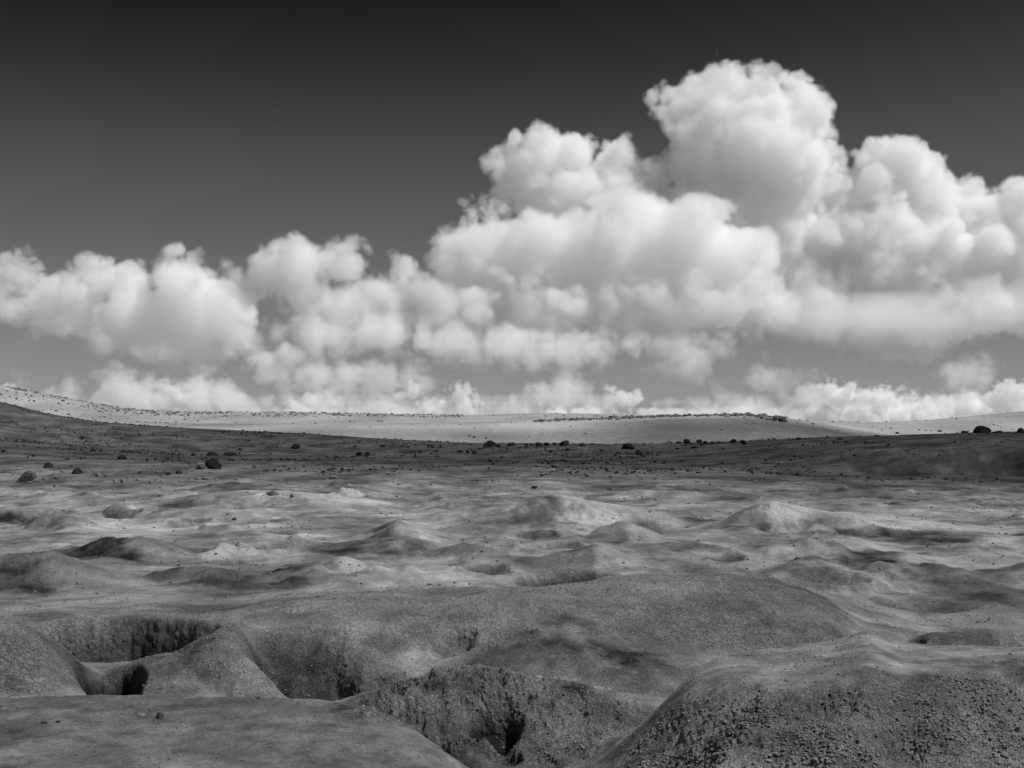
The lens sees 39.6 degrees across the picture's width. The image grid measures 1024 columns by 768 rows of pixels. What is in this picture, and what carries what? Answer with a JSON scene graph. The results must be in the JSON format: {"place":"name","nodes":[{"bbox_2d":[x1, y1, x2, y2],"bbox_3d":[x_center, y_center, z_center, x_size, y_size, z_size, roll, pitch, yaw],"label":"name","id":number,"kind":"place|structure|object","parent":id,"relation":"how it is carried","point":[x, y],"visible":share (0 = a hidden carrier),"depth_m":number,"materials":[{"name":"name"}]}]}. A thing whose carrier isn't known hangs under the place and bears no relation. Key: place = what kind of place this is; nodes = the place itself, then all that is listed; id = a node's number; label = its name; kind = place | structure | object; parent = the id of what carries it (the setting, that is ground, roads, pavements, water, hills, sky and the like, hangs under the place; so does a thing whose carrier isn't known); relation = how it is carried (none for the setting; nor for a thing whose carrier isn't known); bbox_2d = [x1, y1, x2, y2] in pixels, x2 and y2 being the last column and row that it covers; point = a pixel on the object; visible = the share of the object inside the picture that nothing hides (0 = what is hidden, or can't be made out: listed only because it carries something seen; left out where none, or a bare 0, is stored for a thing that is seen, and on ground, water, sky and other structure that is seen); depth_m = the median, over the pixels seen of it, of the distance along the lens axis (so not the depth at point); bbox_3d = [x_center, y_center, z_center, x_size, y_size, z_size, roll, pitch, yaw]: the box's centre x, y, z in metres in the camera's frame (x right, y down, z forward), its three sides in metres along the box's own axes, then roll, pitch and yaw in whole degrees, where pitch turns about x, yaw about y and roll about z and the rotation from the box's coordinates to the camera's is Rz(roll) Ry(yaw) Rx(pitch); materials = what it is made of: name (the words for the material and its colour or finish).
{"place":"outdoors","nodes":[
{"label":"outdoors","id":0,"kind":"place"},
{"bbox_2d":[0,386,1023,767],"bbox_3d":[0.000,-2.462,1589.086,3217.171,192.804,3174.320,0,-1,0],"label":"ground","id":1,"kind":"structure","parent":0,"point":[564,538],"depth_m":33.35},
{"bbox_2d":[16,470,36,482],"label":"boulder","id":2,"kind":"object","parent":1,"relation":"on","point":[27,476],"visible":0.9,"depth_m":89.23,"materials":[{"name":"grey stone"}]},
{"bbox_2d":[43,462,53,467],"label":"boulder","id":3,"kind":"object","parent":1,"relation":"on","point":[48,465],"visible":1,"depth_m":101.56,"materials":[{"name":"grey stone"}]},
{"bbox_2d":[53,473,60,478],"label":"rock","id":4,"kind":"object","parent":1,"relation":"on","point":[56,475],"visible":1,"depth_m":92.74,"materials":[{"name":"grey stone"}]},
{"bbox_2d":[72,467,82,473],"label":"boulder","id":5,"kind":"object","parent":1,"relation":"on","point":[77,470],"visible":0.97,"depth_m":95.95,"materials":[{"name":"grey stone"}]},
{"bbox_2d":[91,447,102,450],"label":"rock","id":6,"kind":"object","parent":1,"relation":"on","point":[96,448],"visible":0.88,"depth_m":160.44,"materials":[{"name":"grey stone"}]},
{"bbox_2d":[117,455,126,458],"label":"rock","id":7,"kind":"object","parent":1,"relation":"on","point":[121,457],"visible":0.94,"depth_m":126.01,"materials":[{"name":"grey stone"}]},
{"bbox_2d":[156,711,163,718],"bbox_3d":[-4.737,4.452,19.112,0.138,0.091,0.114,-3,-3,25],"label":"stone","id":8,"kind":"object","parent":1,"relation":"on","point":[159,715],"visible":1,"depth_m":19.07,"materials":[{"name":"grey stone"}]},
{"bbox_2d":[175,470,183,473],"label":"rock","id":9,"kind":"object","parent":1,"relation":"on","point":[179,471],"visible":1,"depth_m":97.21,"materials":[{"name":"grey stone"}]},
{"bbox_2d":[196,462,204,468],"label":"rock","id":10,"kind":"object","parent":1,"relation":"on","point":[200,465],"visible":0.97,"depth_m":104.92,"materials":[{"name":"grey stone"}]},
{"bbox_2d":[206,452,218,455],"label":"rock","id":11,"kind":"object","parent":1,"relation":"on","point":[212,453],"visible":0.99,"depth_m":167.18,"materials":[{"name":"grey stone"}]},
{"bbox_2d":[205,458,221,468],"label":"boulder","id":12,"kind":"object","parent":1,"relation":"on","point":[212,463],"visible":0.92,"depth_m":105.85,"materials":[{"name":"grey stone"}]},
{"bbox_2d":[223,452,236,455],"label":"rock","id":13,"kind":"object","parent":1,"relation":"on","point":[230,453],"visible":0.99,"depth_m":170.11,"materials":[{"name":"grey stone"}]},
{"bbox_2d":[266,491,278,495],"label":"rock","id":14,"kind":"object","parent":1,"relation":"on","point":[270,493],"visible":1,"depth_m":69.61,"materials":[{"name":"grey stone"}]},
{"bbox_2d":[291,444,300,448],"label":"boulder","id":15,"kind":"object","parent":1,"relation":"on","point":[295,446],"visible":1,"depth_m":198.09,"materials":[{"name":"grey stone"}]},
{"bbox_2d":[0,611,813,766],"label":"rubble","id":16,"kind":"object","parent":1,"relation":"on","point":[566,738],"visible":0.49,"depth_m":21.94,"materials":[{"name":"grey stone"}]},
{"bbox_2d":[483,440,495,447],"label":"boulder","id":17,"kind":"object","parent":1,"relation":"on","point":[489,444],"visible":0.98,"depth_m":196.16,"materials":[{"name":"grey stone"}]},
{"bbox_2d":[0,386,1016,435],"bbox_3d":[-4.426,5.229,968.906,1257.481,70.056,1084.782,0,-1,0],"label":"rubble","id":18,"kind":"object","parent":1,"relation":"on","point":[540,420],"visible":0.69,"depth_m":1265.11,"materials":[{"name":"grey stone"}]},
{"bbox_2d":[0,402,1023,485],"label":"rubble","id":19,"kind":"object","parent":1,"relation":"on","point":[558,467],"visible":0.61,"depth_m":146.24,"materials":[{"name":"grey stone"}]},
{"bbox_2d":[559,440,568,445],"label":"boulder","id":20,"kind":"object","parent":1,"relation":"on","point":[564,443],"visible":0.91,"depth_m":199.74,"materials":[{"name":"grey stone"}]},
{"bbox_2d":[621,443,634,448],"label":"boulder","id":21,"kind":"object","parent":1,"relation":"on","point":[627,446],"visible":0.85,"depth_m":178.88,"materials":[{"name":"grey stone"}]},
{"bbox_2d":[635,450,642,454],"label":"rock","id":22,"kind":"object","parent":1,"relation":"on","point":[638,452],"visible":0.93,"depth_m":156.85,"materials":[{"name":"grey stone"}]},
{"bbox_2d":[778,417,786,421],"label":"boulder","id":23,"kind":"object","parent":1,"relation":"on","point":[782,419],"visible":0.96,"depth_m":685.84,"materials":[{"name":"grey stone"}]},
{"bbox_2d":[621,675,1023,767],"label":"rubble","id":24,"kind":"object","parent":1,"relation":"on","point":[994,757],"visible":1,"depth_m":16.45,"materials":[{"name":"rock"}]},
{"bbox_2d":[973,426,990,432],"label":"boulder","id":25,"kind":"object","parent":1,"relation":"on","point":[980,429],"visible":0.97,"depth_m":149.39,"materials":[{"name":"grey stone"}]},
{"bbox_2d":[1016,428,1023,432],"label":"boulder","id":26,"kind":"object","parent":1,"relation":"on","point":[1020,430],"visible":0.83,"depth_m":144.37,"materials":[{"name":"grey stone"}]},
{"bbox_2d":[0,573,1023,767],"bbox_3d":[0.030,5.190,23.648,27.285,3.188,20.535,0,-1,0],"label":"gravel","id":27,"kind":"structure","parent":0,"point":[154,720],"depth_m":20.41,"materials":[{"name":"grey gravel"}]},
{"bbox_2d":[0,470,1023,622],"bbox_3d":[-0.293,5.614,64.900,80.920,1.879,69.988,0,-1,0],"label":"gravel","id":28,"kind":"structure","parent":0,"point":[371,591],"depth_m":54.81,"materials":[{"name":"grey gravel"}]},
{"bbox_2d":[0,0,1023,421],"label":"sky","id":29,"kind":"structure","parent":0,"point":[810,210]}
]}

